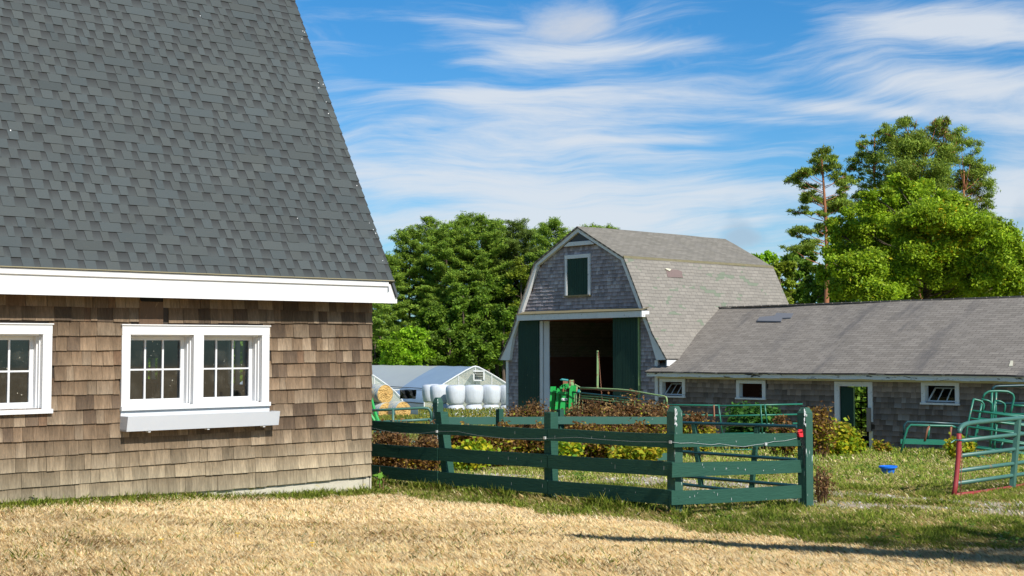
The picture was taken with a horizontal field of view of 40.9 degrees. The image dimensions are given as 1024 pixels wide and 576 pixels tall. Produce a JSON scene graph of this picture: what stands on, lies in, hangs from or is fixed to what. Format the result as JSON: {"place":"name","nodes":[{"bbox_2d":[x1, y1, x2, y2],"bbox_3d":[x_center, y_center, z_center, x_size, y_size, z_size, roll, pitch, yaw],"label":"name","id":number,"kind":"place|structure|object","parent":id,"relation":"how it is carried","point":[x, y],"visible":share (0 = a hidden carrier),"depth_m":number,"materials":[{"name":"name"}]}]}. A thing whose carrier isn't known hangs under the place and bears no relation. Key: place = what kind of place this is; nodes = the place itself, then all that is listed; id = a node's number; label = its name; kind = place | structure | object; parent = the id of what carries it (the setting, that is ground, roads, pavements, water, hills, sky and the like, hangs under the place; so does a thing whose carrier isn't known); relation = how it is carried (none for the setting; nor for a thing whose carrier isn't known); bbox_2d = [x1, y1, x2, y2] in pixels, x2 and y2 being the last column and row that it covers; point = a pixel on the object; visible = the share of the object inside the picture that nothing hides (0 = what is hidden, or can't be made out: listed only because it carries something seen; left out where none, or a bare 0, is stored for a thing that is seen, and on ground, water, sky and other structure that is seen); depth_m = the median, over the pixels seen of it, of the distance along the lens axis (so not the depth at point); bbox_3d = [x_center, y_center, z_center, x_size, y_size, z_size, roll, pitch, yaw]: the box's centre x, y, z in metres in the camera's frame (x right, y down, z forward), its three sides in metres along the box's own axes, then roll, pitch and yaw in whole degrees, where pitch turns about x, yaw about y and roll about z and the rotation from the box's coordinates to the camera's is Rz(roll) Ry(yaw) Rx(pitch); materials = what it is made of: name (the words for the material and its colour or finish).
{"place":"outdoors","nodes":[
{"label":"outdoors","id":0,"kind":"place"},
{"bbox_2d":[430,384,447,403],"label":"wrapped bale","id":1,"kind":"object","parent":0,"point":[439,390],"visible":0.69,"depth_m":90.72},
{"bbox_2d":[0,405,1023,575],"bbox_3d":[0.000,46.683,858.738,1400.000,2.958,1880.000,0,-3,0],"label":"ground","id":2,"kind":"structure","parent":0,"point":[829,502],"depth_m":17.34,"materials":[{"name":"plant"}]},
{"bbox_2d":[0,0,398,505],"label":"cedar barn","id":3,"kind":"structure","parent":2,"relation":"on","point":[182,199],"depth_m":15.89,"materials":[{"name":"grey wood"}]},
{"bbox_2d":[0,323,53,414],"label":"window","id":4,"kind":"structure","parent":3,"relation":"in","point":[38,335],"depth_m":14.32,"materials":[{"name":"white paint"}]},
{"bbox_2d":[146,355,158,382],"bbox_3d":[-5.600,1.256,21.370,0.060,0.425,0.550,3,-4,-41],"label":"end window","id":5,"kind":"structure","parent":3,"relation":"in","point":[152,357],"depth_m":21.35,"materials":[{"name":"grey wood"}]},
{"bbox_2d":[120,324,270,410],"bbox_3d":[-3.605,0.889,15.549,1.859,0.951,0.258,3,-4,-41],"label":"window","id":6,"kind":"structure","parent":3,"relation":"in","point":[191,368],"depth_m":15.50,"materials":[{"name":"white paint"}]},
{"bbox_2d":[120,411,279,431],"bbox_3d":[-3.470,1.498,15.396,1.885,0.191,0.195,3,-4,-41],"label":"window box","id":7,"kind":"object","parent":3,"relation":"attached to","point":[176,422],"visible":1,"depth_m":15.27,"materials":[{"name":"paint"}]},
{"bbox_2d":[226,340,243,387],"bbox_3d":[-3.886,1.057,19.409,0.060,0.709,0.502,3,-4,-41],"label":"end window","id":8,"kind":"structure","parent":3,"relation":"in","point":[237,384],"depth_m":19.41,"materials":[{"name":"grey wood"}]},
{"bbox_2d":[240,375,402,406],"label":"greenhouse","id":9,"kind":"object","parent":2,"relation":"on","point":[377,380],"visible":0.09,"depth_m":99.96,"materials":[{"name":"white paint"}]},
{"bbox_2d":[372,403,388,415],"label":"round hay bale","id":10,"kind":"object","parent":2,"relation":"on","point":[381,406],"visible":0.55,"depth_m":87.41,"materials":[{"name":"plant"}]},
{"bbox_2d":[372,384,392,402],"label":"round hay bale","id":11,"kind":"object","parent":10,"relation":"on","point":[381,393],"visible":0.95,"depth_m":87.73,"materials":[{"name":"plant"}]},
{"bbox_2d":[372,336,389,364],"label":"broadleaf tree","id":12,"kind":"object","parent":2,"relation":"on","point":[376,352],"visible":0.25,"depth_m":131.73,"materials":[{"name":"green plant"}]},
{"bbox_2d":[372,303,402,358],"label":"broadleaf tree","id":13,"kind":"object","parent":2,"relation":"on","point":[379,310],"visible":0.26,"depth_m":137.45,"materials":[{"name":"green plant"}]},
{"bbox_2d":[371,418,417,479],"bbox_3d":[-1.781,2.383,20.059,0.930,0.937,0.734,0,-3,0],"label":"weed clump","id":14,"kind":"object","parent":2,"relation":"on","point":[387,439],"visible":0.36,"depth_m":19.99,"materials":[{"name":"brown plant"}]},
{"bbox_2d":[372,251,420,338],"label":"white pine","id":15,"kind":"object","parent":2,"relation":"on","point":[399,310],"visible":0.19,"depth_m":141.70,"materials":[{"name":"brown plant"}]},
{"bbox_2d":[387,401,410,415],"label":"round hay bale","id":16,"kind":"object","parent":2,"relation":"on","point":[398,404],"visible":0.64,"depth_m":87.25,"materials":[{"name":"plant"}]},
{"bbox_2d":[372,407,432,442],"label":"field gate","id":17,"kind":"structure","parent":2,"relation":"on","point":[410,408],"depth_m":25.30,"materials":[{"name":"green metal"}]},
{"bbox_2d":[377,325,437,365],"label":"broadleaf tree","id":18,"kind":"object","parent":2,"relation":"on","point":[411,349],"visible":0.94,"depth_m":126.78,"materials":[{"name":"green plant"}]},
{"bbox_2d":[400,390,415,398],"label":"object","id":19,"kind":"object","parent":2,"relation":"on","point":[407,394],"visible":1,"depth_m":95.76,"materials":[{"name":"black glass"}]},
{"bbox_2d":[386,224,438,326],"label":"white pine","id":20,"kind":"object","parent":2,"relation":"on","point":[405,236],"visible":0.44,"depth_m":144.45,"materials":[{"name":"brown plant"}]},
{"bbox_2d":[407,434,440,470],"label":"weed clump","id":21,"kind":"object","parent":2,"relation":"on","point":[426,464],"visible":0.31,"depth_m":20.23,"materials":[{"name":"brown plant"}]},
{"bbox_2d":[405,304,447,365],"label":"broadleaf tree","id":22,"kind":"object","parent":2,"relation":"on","point":[423,315],"visible":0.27,"depth_m":137.56,"materials":[{"name":"green plant"}]},
{"bbox_2d":[401,215,455,316],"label":"white pine","id":23,"kind":"object","parent":2,"relation":"on","point":[429,220],"visible":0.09,"depth_m":148.09,"materials":[{"name":"brown plant"}]},
{"bbox_2d":[422,384,438,402],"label":"wrapped bale","id":24,"kind":"object","parent":2,"relation":"on","point":[426,393],"visible":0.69,"depth_m":95.22},
{"bbox_2d":[405,283,469,365],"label":"white pine","id":25,"kind":"object","parent":2,"relation":"on","point":[427,295],"visible":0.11,"depth_m":141.40,"materials":[{"name":"brown plant"}]},
{"bbox_2d":[372,365,505,413],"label":"shed","id":26,"kind":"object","parent":2,"relation":"on","point":[405,377],"visible":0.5,"depth_m":106.86,"materials":[{"name":"white paint"}]},
{"bbox_2d":[372,406,505,425],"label":"field weeds","id":27,"kind":"object","parent":2,"relation":"on","point":[476,412],"visible":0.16,"depth_m":81.20,"materials":[{"name":"green plant"}]},
{"bbox_2d":[407,220,475,321],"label":"white pine","id":28,"kind":"object","parent":2,"relation":"on","point":[444,246],"visible":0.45,"depth_m":141.19,"materials":[{"name":"brown plant"}]},
{"bbox_2d":[424,323,470,365],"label":"broadleaf tree","id":29,"kind":"object","parent":2,"relation":"on","point":[443,337],"visible":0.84,"depth_m":132.31,"materials":[{"name":"green plant"}]},
{"bbox_2d":[447,404,464,416],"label":"wrapped bale","id":30,"kind":"object","parent":2,"relation":"on","point":[458,406],"visible":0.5,"depth_m":89.28},
{"bbox_2d":[446,385,464,404],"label":"wrapped bale","id":31,"kind":"object","parent":30,"relation":"on","point":[455,394],"visible":1,"depth_m":89.23},
{"bbox_2d":[428,285,491,365],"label":"broadleaf tree","id":32,"kind":"object","parent":2,"relation":"on","point":[460,300],"visible":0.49,"depth_m":135.92,"materials":[{"name":"green plant"}]},
{"bbox_2d":[445,210,485,317],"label":"white pine","id":33,"kind":"object","parent":2,"relation":"on","point":[462,221],"visible":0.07,"depth_m":145.91,"materials":[{"name":"brown plant"}]},
{"bbox_2d":[465,404,481,416],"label":"wrapped bale","id":34,"kind":"object","parent":2,"relation":"on","point":[473,406],"visible":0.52,"depth_m":89.50},
{"bbox_2d":[465,385,482,403],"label":"wrapped bale","id":35,"kind":"object","parent":34,"relation":"on","point":[473,394],"visible":1,"depth_m":89.42},
{"bbox_2d":[450,421,497,467],"bbox_3d":[-0.772,2.838,24.685,1.193,0.888,0.981,0,-3,0],"label":"weed clump","id":36,"kind":"object","parent":2,"relation":"on","point":[454,440],"visible":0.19,"depth_m":24.50,"materials":[{"name":"brown plant"}]},
{"bbox_2d":[451,436,500,470],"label":"yellow vine","id":37,"kind":"object","parent":2,"relation":"on","point":[478,444],"visible":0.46,"depth_m":23.30,"materials":[{"name":"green plant"}]},
{"bbox_2d":[446,212,513,366],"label":"white pine","id":38,"kind":"object","parent":2,"relation":"on","point":[492,247],"visible":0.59,"depth_m":141.36,"materials":[{"name":"brown plant"}]},
{"bbox_2d":[461,331,500,369],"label":"broadleaf tree","id":39,"kind":"object","parent":2,"relation":"on","point":[485,358],"visible":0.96,"depth_m":130.11,"materials":[{"name":"green plant"}]},
{"bbox_2d":[464,273,512,371],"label":"broadleaf tree","id":40,"kind":"object","parent":2,"relation":"on","point":[492,287],"visible":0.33,"depth_m":140.11,"materials":[{"name":"green plant"}]},
{"bbox_2d":[483,404,498,416],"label":"wrapped bale","id":41,"kind":"object","parent":2,"relation":"on","point":[490,405],"visible":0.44,"depth_m":89.68},
{"bbox_2d":[482,385,500,403],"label":"wrapped bale","id":42,"kind":"object","parent":41,"relation":"on","point":[491,394],"visible":1,"depth_m":89.62},
{"bbox_2d":[473,217,522,377],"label":"white pine","id":43,"kind":"object","parent":2,"relation":"on","point":[503,226],"visible":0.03,"depth_m":148.66,"materials":[{"name":"brown plant"}]},
{"bbox_2d":[479,302,518,381],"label":"broadleaf tree","id":44,"kind":"object","parent":2,"relation":"on","point":[501,313],"visible":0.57,"depth_m":131.26,"materials":[{"name":"green plant"}]},
{"bbox_2d":[148,335,853,386],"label":"woods","id":45,"kind":"object","parent":2,"relation":"on","point":[492,371],"visible":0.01,"depth_m":161.09,"materials":[{"name":"green plant"}]},
{"bbox_2d":[487,419,529,467],"bbox_3d":[-0.112,2.813,24.650,1.224,0.912,0.873,0,-3,0],"label":"weed clump","id":46,"kind":"object","parent":2,"relation":"on","point":[509,445],"visible":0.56,"depth_m":24.47,"materials":[{"name":"brown plant"}]},
{"bbox_2d":[476,217,542,337],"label":"white pine","id":47,"kind":"object","parent":2,"relation":"on","point":[523,234],"visible":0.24,"depth_m":143.64,"materials":[{"name":"brown plant"}]},
{"bbox_2d":[504,255,531,335],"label":"broadleaf tree","id":48,"kind":"object","parent":2,"relation":"on","point":[520,274],"visible":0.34,"depth_m":139.03,"materials":[{"name":"green plant"}]},
{"bbox_2d":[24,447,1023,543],"bbox_3d":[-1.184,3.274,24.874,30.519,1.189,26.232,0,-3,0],"label":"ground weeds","id":49,"kind":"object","parent":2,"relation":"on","point":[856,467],"visible":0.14,"depth_m":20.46,"materials":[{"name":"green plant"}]},
{"bbox_2d":[513,396,548,426],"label":"weed clump","id":50,"kind":"object","parent":2,"relation":"on","point":[531,411],"visible":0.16,"depth_m":31.83,"materials":[{"name":"brown plant"}]},
{"bbox_2d":[516,216,568,301],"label":"white pine","id":51,"kind":"object","parent":2,"relation":"on","point":[549,239],"visible":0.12,"depth_m":139.57,"materials":[{"name":"brown plant"}]},
{"bbox_2d":[520,420,566,453],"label":"weed clump","id":52,"kind":"object","parent":2,"relation":"on","point":[535,446],"visible":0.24,"depth_m":24.52,"materials":[{"name":"brown plant"}]},
{"bbox_2d":[433,397,666,465],"bbox_3d":[0.819,2.832,25.305,4.582,1.614,0.371,0,-3,1],"label":"paddock fence","id":53,"kind":"object","parent":2,"relation":"on","point":[438,407],"visible":0.26,"depth_m":25.34,"materials":[{"name":"green paint"}]},
{"bbox_2d":[550,379,575,414],"bbox_3d":[1.491,3.625,41.818,0.843,1.738,0.564,-2,-3,30],"label":"cattle chute","id":54,"kind":"object","parent":2,"relation":"on","point":[564,397],"visible":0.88,"depth_m":41.83,"materials":[{"name":"green metal"}]},
{"bbox_2d":[572,351,667,409],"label":"cattle alley","id":55,"kind":"structure","parent":54,"relation":"attached to","point":[584,397],"depth_m":40.87,"materials":[{"name":"metal"}]},
{"bbox_2d":[558,441,586,470],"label":"yellow vine","id":56,"kind":"object","parent":2,"relation":"on","point":[569,449],"visible":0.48,"depth_m":23.23,"materials":[{"name":"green plant"}]},
{"bbox_2d":[566,399,608,425],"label":"weed clump","id":57,"kind":"object","parent":2,"relation":"on","point":[590,407],"visible":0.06,"depth_m":27.83,"materials":[{"name":"brown plant"}]},
{"bbox_2d":[563,420,612,457],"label":"weed clump","id":58,"kind":"object","parent":2,"relation":"on","point":[591,450],"visible":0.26,"depth_m":24.74,"materials":[{"name":"brown plant"}]},
{"bbox_2d":[371,406,813,511],"bbox_3d":[-0.424,2.011,16.864,8.063,1.297,1.952,-2,-4,38],"label":"board fence","id":59,"kind":"object","parent":2,"relation":"on","point":[674,468],"visible":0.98,"depth_m":15.07,"materials":[{"name":"green paint"}]},
{"bbox_2d":[570,406,628,431],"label":"weed clump","id":60,"kind":"object","parent":2,"relation":"on","point":[610,427],"visible":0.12,"depth_m":26.31,"materials":[{"name":"brown plant"}]},
{"bbox_2d":[591,392,638,416],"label":"weed clump","id":61,"kind":"object","parent":2,"relation":"on","point":[617,406],"visible":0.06,"depth_m":27.38,"materials":[{"name":"brown plant"}]},
{"bbox_2d":[597,417,648,457],"bbox_3d":[2.116,2.795,24.691,1.172,0.962,0.912,1,-3,-19],"label":"weed clump","id":62,"kind":"object","parent":2,"relation":"on","point":[636,428],"visible":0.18,"depth_m":24.61,"materials":[{"name":"brown plant"}]},
{"bbox_2d":[609,388,650,416],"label":"weed clump","id":63,"kind":"object","parent":2,"relation":"on","point":[632,409],"visible":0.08,"depth_m":27.35,"materials":[{"name":"brown plant"}]},
{"bbox_2d":[604,445,663,460],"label":"yellow vine","id":64,"kind":"object","parent":2,"relation":"on","point":[637,453],"visible":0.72,"depth_m":23.19,"materials":[{"name":"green plant"}]},
{"bbox_2d":[616,406,666,460],"bbox_3d":[2.535,2.816,26.063,1.093,1.194,1.180,-3,-4,42],"label":"weed clump","id":65,"kind":"object","parent":2,"relation":"on","point":[652,428],"visible":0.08,"depth_m":25.99,"materials":[{"name":"brown plant"}]},
{"bbox_2d":[498,226,788,414],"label":"gambrel barn","id":66,"kind":"structure","parent":2,"relation":"on","point":[630,306],"depth_m":48.08,"materials":[{"name":"grey wood"}]},
{"bbox_2d":[518,320,539,410],"bbox_3d":[0.609,3.228,49.399,0.072,4.112,1.107,3,-4,-41],"label":"door","id":67,"kind":"structure","parent":66,"relation":"in","point":[528,331],"depth_m":49.38,"materials":[{"name":"green wood"}]},
{"bbox_2d":[540,321,549,413],"bbox_3d":[1.176,3.232,48.894,0.420,4.112,0.118,-1,-3,22],"label":"white door leaf","id":68,"kind":"structure","parent":66,"relation":"in","point":[544,325],"depth_m":48.92,"materials":[{"name":"white wood"}]},
{"bbox_2d":[613,317,640,409],"bbox_3d":[3.813,3.005,45.695,0.085,4.181,1.221,3,-4,-41],"label":"door","id":69,"kind":"structure","parent":66,"relation":"in","point":[626,330],"depth_m":45.68,"materials":[{"name":"green wood"}]},
{"bbox_2d":[635,396,671,460],"bbox_3d":[2.787,2.811,26.904,1.163,1.378,1.057,0,-3,0],"label":"weed clump","id":70,"kind":"object","parent":2,"relation":"on","point":[649,405],"visible":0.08,"depth_m":26.84,"materials":[{"name":"brown plant"}]},
{"bbox_2d":[682,407,718,456],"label":"yellow vine","id":71,"kind":"object","parent":2,"relation":"on","point":[697,417],"visible":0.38,"depth_m":30.80,"materials":[{"name":"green plant"}]},
{"bbox_2d":[683,421,796,498],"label":"open field gate","id":72,"kind":"structure","parent":2,"relation":"on","point":[754,456],"depth_m":16.35,"materials":[{"name":"green paint"}]},
{"bbox_2d":[722,400,781,450],"bbox_3d":[6.514,3.741,37.092,1.727,1.391,1.578,0,-3,0],"label":"green bush","id":73,"kind":"object","parent":2,"relation":"on","point":[740,410],"visible":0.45,"depth_m":36.76,"materials":[{"name":"green plant"}]},
{"bbox_2d":[718,403,802,450],"bbox_3d":[6.423,3.594,35.448,2.195,1.224,0.070,0,-3,0],"label":"livestock panel","id":74,"kind":"object","parent":2,"relation":"on","point":[760,414],"visible":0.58,"depth_m":35.46,"materials":[{"name":"green metal"}]},
{"bbox_2d":[751,250,783,284],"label":"background tree","id":75,"kind":"object","parent":2,"relation":"on","point":[769,256],"visible":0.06,"depth_m":95.72,"materials":[{"name":"green plant"}]},
{"bbox_2d":[765,409,797,457],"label":"yellow vine","id":76,"kind":"object","parent":2,"relation":"on","point":[779,419],"visible":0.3,"depth_m":30.77,"materials":[{"name":"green plant"}]},
{"bbox_2d":[770,260,797,303],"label":"background tree","id":77,"kind":"object","parent":2,"relation":"on","point":[787,268],"visible":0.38,"depth_m":91.92,"materials":[{"name":"green plant"}]},
{"bbox_2d":[779,249,818,303],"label":"background tree","id":78,"kind":"object","parent":2,"relation":"on","point":[805,267],"visible":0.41,"depth_m":99.67,"materials":[{"name":"green plant"}]},
{"bbox_2d":[795,400,839,456],"bbox_3d":[6.910,3.199,30.883,1.075,1.335,0.934,0,-3,0],"label":"weed clump","id":79,"kind":"object","parent":2,"relation":"on","point":[821,426],"visible":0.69,"depth_m":30.74,"materials":[{"name":"brown plant"}]},
{"bbox_2d":[798,274,838,303],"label":"background tree","id":80,"kind":"object","parent":2,"relation":"on","point":[812,286],"visible":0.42,"depth_m":85.93,"materials":[{"name":"green plant"}]},
{"bbox_2d":[779,144,860,302],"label":"red pine","id":81,"kind":"object","parent":2,"relation":"on","point":[842,182],"visible":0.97,"depth_m":76.24,"materials":[{"name":"orange plant"}]},
{"bbox_2d":[813,461,838,502],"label":"shrub","id":82,"kind":"object","parent":2,"relation":"on","point":[823,485],"visible":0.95,"depth_m":15.68,"materials":[{"name":"brown plant"}]},
{"bbox_2d":[644,296,1023,451],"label":"long shed","id":83,"kind":"structure","parent":2,"relation":"on","point":[903,362],"depth_m":39.87,"materials":[{"name":"grey wood"}]},
{"bbox_2d":[658,379,685,397],"bbox_3d":[5.275,3.229,44.277,0.395,0.599,1.139,3,-4,-41],"label":"window","id":84,"kind":"structure","parent":83,"relation":"in","point":[662,382],"depth_m":44.30,"materials":[{"name":"white paint"}]},
{"bbox_2d":[735,380,766,399],"bbox_3d":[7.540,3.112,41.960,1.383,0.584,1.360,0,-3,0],"label":"window","id":85,"kind":"structure","parent":83,"relation":"in","point":[739,383],"depth_m":41.79,"materials":[{"name":"white paint"}]},
{"bbox_2d":[841,387,854,426],"bbox_3d":[9.608,3.717,39.196,0.411,1.759,0.043,-2,-4,38],"label":"door","id":86,"kind":"structure","parent":83,"relation":"in","point":[847,393],"depth_m":39.19,"materials":[{"name":"green wood"}]},
{"bbox_2d":[855,395,868,435],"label":"grid gate","id":87,"kind":"structure","parent":83,"relation":"attached to","point":[860,414],"depth_m":46.99,"materials":[{"name":"metal"}]},
{"bbox_2d":[920,382,959,404],"bbox_3d":[11.618,2.840,36.963,0.395,0.612,1.183,3,-4,-41],"label":"window","id":88,"kind":"structure","parent":83,"relation":"in","point":[924,385],"depth_m":36.99,"materials":[{"name":"white paint"}]},
{"bbox_2d":[817,417,861,455],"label":"yellow bush","id":89,"kind":"object","parent":2,"relation":"on","point":[847,440],"visible":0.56,"depth_m":31.59,"materials":[{"name":"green plant"}]},
{"bbox_2d":[849,386,866,431],"bbox_3d":[15.038,4.942,57.855,3.812,2.585,3.082,0,-3,0],"label":"tree","id":90,"kind":"object","parent":2,"relation":"on","point":[859,390],"visible":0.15,"depth_m":57.08,"materials":[{"name":"green plant"}]},
{"bbox_2d":[843,133,889,202],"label":"red pine","id":91,"kind":"object","parent":2,"relation":"on","point":[856,161],"visible":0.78,"depth_m":80.20,"materials":[{"name":"orange plant"}]},
{"bbox_2d":[871,438,894,453],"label":"golden sprig","id":92,"kind":"object","parent":2,"relation":"on","point":[887,447],"visible":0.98,"depth_m":33.84,"materials":[{"name":"yellow plant"}]},
{"bbox_2d":[812,172,1023,301],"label":"leafy tree","id":93,"kind":"object","parent":2,"relation":"on","point":[901,238],"visible":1,"depth_m":59.86,"materials":[{"name":"green plant"}]},
{"bbox_2d":[872,114,965,298],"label":"red pine","id":94,"kind":"object","parent":2,"relation":"on","point":[913,148],"visible":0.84,"depth_m":77.89,"materials":[{"name":"orange plant"}]},
{"bbox_2d":[900,421,961,452],"bbox_3d":[10.180,3.603,33.161,1.782,0.758,0.653,0,-3,0],"label":"feed rack","id":95,"kind":"object","parent":2,"relation":"on","point":[926,440],"visible":0.77,"depth_m":32.86,"materials":[{"name":"green metal"}]},
{"bbox_2d":[943,432,977,459],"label":"yellow bush","id":96,"kind":"object","parent":2,"relation":"on","point":[950,447],"visible":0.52,"depth_m":29.17,"materials":[{"name":"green plant"}]},
{"bbox_2d":[947,124,1003,220],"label":"red pine","id":97,"kind":"object","parent":2,"relation":"on","point":[971,181],"visible":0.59,"depth_m":82.64,"materials":[{"name":"orange plant"}]},
{"bbox_2d":[951,416,1023,495],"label":"red green gate","id":98,"kind":"structure","parent":2,"relation":"on","point":[1014,463],"depth_m":17.08,"materials":[{"name":"metal"}]},
{"bbox_2d":[965,398,1023,457],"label":"livestock panel","id":99,"kind":"object","parent":2,"relation":"on","point":[986,412],"visible":0.69,"depth_m":30.36,"materials":[{"name":"green metal"}]},
{"bbox_2d":[974,398,1023,454],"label":"livestock panel","id":100,"kind":"object","parent":2,"relation":"on","point":[991,410],"visible":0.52,"depth_m":31.05,"materials":[{"name":"green metal"}]},
{"bbox_2d":[974,390,1023,451],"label":"tall gate","id":101,"kind":"structure","parent":2,"relation":"on","point":[1013,399],"depth_m":32.29,"materials":[{"name":"green metal"}]},
{"bbox_2d":[989,384,1023,447],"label":"dark gate","id":102,"kind":"structure","parent":2,"relation":"on","point":[1014,385],"depth_m":32.88,"materials":[{"name":"green metal"}]},
{"bbox_2d":[295,0,1023,322],"label":"sky","id":103,"kind":"structure","parent":0,"point":[680,117],"materials":[{"name":"blue"}]},
{"bbox_2d":[484,473,1022,513],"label":"gravel","id":104,"kind":"structure","parent":0,"point":[795,499],"depth_m":16.51,"materials":[{"name":"grey gravel"}]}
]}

